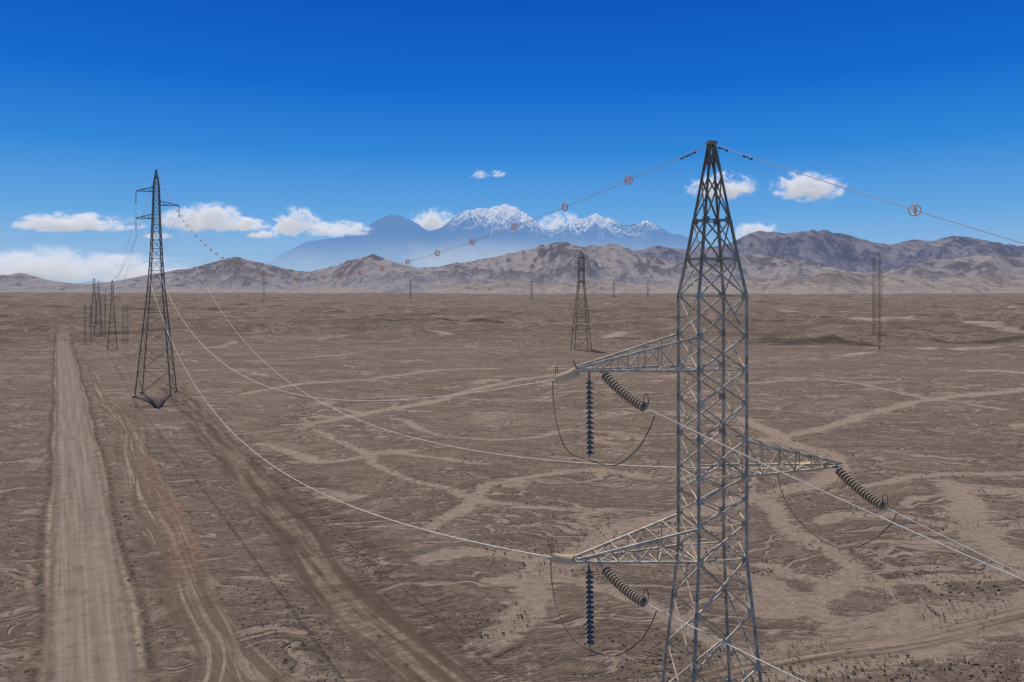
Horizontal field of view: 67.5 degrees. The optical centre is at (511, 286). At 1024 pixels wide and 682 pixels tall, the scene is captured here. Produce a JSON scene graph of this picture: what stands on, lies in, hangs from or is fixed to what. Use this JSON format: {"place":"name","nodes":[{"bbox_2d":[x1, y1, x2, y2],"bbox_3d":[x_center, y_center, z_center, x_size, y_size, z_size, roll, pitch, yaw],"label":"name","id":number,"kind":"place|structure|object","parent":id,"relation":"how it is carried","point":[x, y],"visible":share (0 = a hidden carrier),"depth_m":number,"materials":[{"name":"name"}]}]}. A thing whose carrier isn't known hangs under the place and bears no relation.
{"place":"outdoors","nodes":[
{"label":"outdoors","id":0,"kind":"place"},
{"bbox_2d":[44,332,139,681],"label":"road","id":1,"kind":"structure","parent":0,"point":[90,639],"depth_m":67.67,"materials":[{"name":"brown soil"}]},
{"bbox_2d":[72,347,252,680],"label":"dirt track","id":2,"kind":"structure","parent":0,"point":[244,662],"depth_m":77.66,"materials":[{"name":"brown soil"}]},
{"bbox_2d":[86,403,282,681],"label":"dirt track","id":3,"kind":"structure","parent":0,"point":[176,604],"depth_m":64.56,"materials":[{"name":"brown soil"}]},
{"bbox_2d":[180,593,232,681],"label":"dirt track","id":4,"kind":"structure","parent":0,"point":[206,678],"depth_m":52.83,"materials":[{"name":"brown soil"}]},
{"bbox_2d":[162,386,479,681],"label":"dirt track","id":5,"kind":"structure","parent":0,"point":[407,652],"depth_m":65.42,"materials":[{"name":"soil"}]},
{"bbox_2d":[231,436,545,681],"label":"bulldozed soil","id":6,"kind":"structure","parent":0,"point":[446,635],"depth_m":66.36,"materials":[{"name":"brown soil"}]},
{"bbox_2d":[266,204,707,271],"bbox_3d":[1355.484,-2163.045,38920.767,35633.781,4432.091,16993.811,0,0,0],"label":"snowy volcanoes","id":7,"kind":"structure","parent":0,"point":[396,238],"depth_m":38420.77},
{"bbox_2d":[0,292,1023,681],"bbox_3d":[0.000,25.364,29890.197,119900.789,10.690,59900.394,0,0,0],"label":"ground","id":8,"kind":"structure","parent":0,"point":[812,358],"depth_m":104.15,"materials":[{"name":"brown soil"}]},
{"bbox_2d":[83,304,92,342],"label":"lattice portal mast","id":9,"kind":"object","parent":8,"relation":"on","point":[84,307],"visible":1,"depth_m":352.22,"materials":[{"name":"metal"}]},
{"bbox_2d":[25,333,160,681],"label":"road shoulder","id":10,"kind":"object","parent":8,"relation":"on","point":[131,591],"visible":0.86,"depth_m":67.78},
{"bbox_2d":[89,279,98,325],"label":"transmission tower","id":11,"kind":"structure","parent":8,"relation":"on","point":[94,301],"depth_m":478.37,"materials":[{"name":"metal"}]},
{"bbox_2d":[90,282,103,334],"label":"transmission tower","id":12,"kind":"structure","parent":8,"relation":"on","point":[96,308],"depth_m":392.42,"materials":[{"name":"metal"}]},
{"bbox_2d":[99,295,105,336],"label":"lattice portal mast","id":13,"kind":"object","parent":8,"relation":"on","point":[104,315],"visible":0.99,"depth_m":382.38,"materials":[{"name":"metal"}]},
{"bbox_2d":[105,280,119,349],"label":"transmission tower","id":14,"kind":"structure","parent":8,"relation":"on","point":[111,287],"depth_m":320.83,"materials":[{"name":"metal"}]},
{"bbox_2d":[122,305,127,341],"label":"lattice portal mast","id":15,"kind":"object","parent":8,"relation":"on","point":[126,323],"visible":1,"depth_m":354.45,"materials":[{"name":"metal"}]},
{"bbox_2d":[132,169,179,397],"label":"transmission tower","id":16,"kind":"structure","parent":8,"relation":"on","point":[158,208],"depth_m":177.62,"materials":[{"name":"metal"}]},
{"bbox_2d":[0,333,1023,681],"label":"stones","id":17,"kind":"object","parent":8,"relation":"on","point":[560,571],"visible":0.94,"depth_m":60.76,"materials":[{"name":"brown stone"}]},
{"bbox_2d":[570,251,591,349],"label":"transmission tower","id":18,"kind":"structure","parent":8,"relation":"on","point":[583,280],"depth_m":307.36,"materials":[{"name":"metal"}]},
{"bbox_2d":[611,280,615,297],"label":"transmission tower","id":19,"kind":"structure","parent":8,"relation":"on","point":[613,283],"depth_m":1700.07,"materials":[{"name":"grey metal"}]},
{"bbox_2d":[645,283,649,297],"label":"transmission tower","id":20,"kind":"structure","parent":8,"relation":"on","point":[647,285],"depth_m":1700.04,"materials":[{"name":"grey metal"}]},
{"bbox_2d":[550,140,896,681],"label":"transmission tower","id":21,"kind":"structure","parent":8,"relation":"on","point":[607,572],"depth_m":28.08,"materials":[{"name":"metal"}]},
{"bbox_2d":[137,232,550,557],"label":"conductor cable","id":22,"kind":"object","parent":21,"relation":"attached to","point":[361,509],"visible":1,"depth_m":43.91,"materials":[{"name":"metal"}]},
{"bbox_2d":[137,205,553,400],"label":"conductor cable","id":23,"kind":"object","parent":21,"relation":"attached to","point":[364,400],"visible":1,"depth_m":45.05,"materials":[{"name":"metal"}]},
{"bbox_2d":[157,145,706,277],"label":"shield wire","id":24,"kind":"object","parent":21,"relation":"attached to","point":[527,221],"visible":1,"depth_m":37.48,"materials":[{"name":"metal"}]},
{"bbox_2d":[624,176,632,184],"bbox_3d":[4.973,-4.558,32.696,0.285,0.392,0.288,0,0,33],"label":"wire marker","id":25,"kind":"object","parent":24,"relation":"attached to","point":[626,182],"visible":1,"depth_m":32.70,"materials":[{"name":"orange paint"}]},
{"bbox_2d":[178,224,777,468],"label":"conductor cable","id":26,"kind":"object","parent":21,"relation":"attached to","point":[495,453],"visible":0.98,"depth_m":49.49,"materials":[{"name":"metal"}]},
{"bbox_2d":[647,604,804,681],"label":"conductor cable","id":27,"kind":"object","parent":21,"relation":"attached to","point":[726,643],"visible":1,"depth_m":23.93,"materials":[{"name":"metal"}]},
{"bbox_2d":[646,408,1023,580],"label":"conductor cable","id":28,"kind":"object","parent":21,"relation":"attached to","point":[843,500],"visible":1,"depth_m":21.78,"materials":[{"name":"metal"}]},
{"bbox_2d":[714,144,1023,243],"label":"shield wire","id":29,"kind":"object","parent":21,"relation":"attached to","point":[726,150],"visible":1,"depth_m":25.55,"materials":[{"name":"metal"}]},
{"bbox_2d":[908,204,920,215],"bbox_3d":[12.877,-2.457,24.504,0.285,0.392,0.288,0,0,-25],"label":"wire marker","id":30,"kind":"object","parent":29,"relation":"attached to","point":[915,207],"visible":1,"depth_m":24.48,"materials":[{"name":"orange paint"}]},
{"bbox_2d":[885,507,1023,575],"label":"conductor cable","id":31,"kind":"object","parent":21,"relation":"attached to","point":[953,540],"visible":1,"depth_m":25.89,"materials":[{"name":"metal"}]},
{"bbox_2d":[871,258,874,335],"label":"slim lattice mast","id":32,"kind":"object","parent":8,"relation":"on","point":[873,295],"visible":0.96,"depth_m":393.50,"materials":[{"name":"metal"}]},
{"bbox_2d":[590,264,876,285],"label":"conductor cable","id":33,"kind":"object","parent":32,"relation":"attached to","point":[761,285],"visible":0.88,"depth_m":328.19,"materials":[{"name":"grey metal"}]},
{"bbox_2d":[876,255,880,348],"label":"slim lattice mast","id":34,"kind":"object","parent":8,"relation":"on","point":[877,262],"visible":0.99,"depth_m":321.32,"materials":[{"name":"metal"}]},
{"bbox_2d":[0,242,1023,292],"bbox_3d":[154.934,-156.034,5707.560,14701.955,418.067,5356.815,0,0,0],"label":"hills","id":35,"kind":"structure","parent":0,"point":[225,273],"depth_m":5391.10,"materials":[{"name":"stone"}]},
{"bbox_2d":[0,270,1023,294],"bbox_3d":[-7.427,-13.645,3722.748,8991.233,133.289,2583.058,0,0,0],"label":"hills","id":36,"kind":"structure","parent":0,"point":[858,283],"depth_m":3426.46,"materials":[{"name":"stone"}]},
{"bbox_2d":[0,0,1023,283],"label":"sky","id":37,"kind":"structure","parent":0,"point":[273,127],"materials":[{"name":"blue"}]},
{"bbox_2d":[639,230,1023,271],"bbox_3d":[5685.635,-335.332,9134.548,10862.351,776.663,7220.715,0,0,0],"label":"hills","id":38,"kind":"structure","parent":0,"point":[835,250],"depth_m":9009.67,"materials":[{"name":"grey stone"}]},
{"bbox_2d":[706,607,1023,677],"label":"dirt track","id":39,"kind":"structure","parent":0,"point":[831,653],"depth_m":53.15,"materials":[{"name":"brown soil"}]}
]}

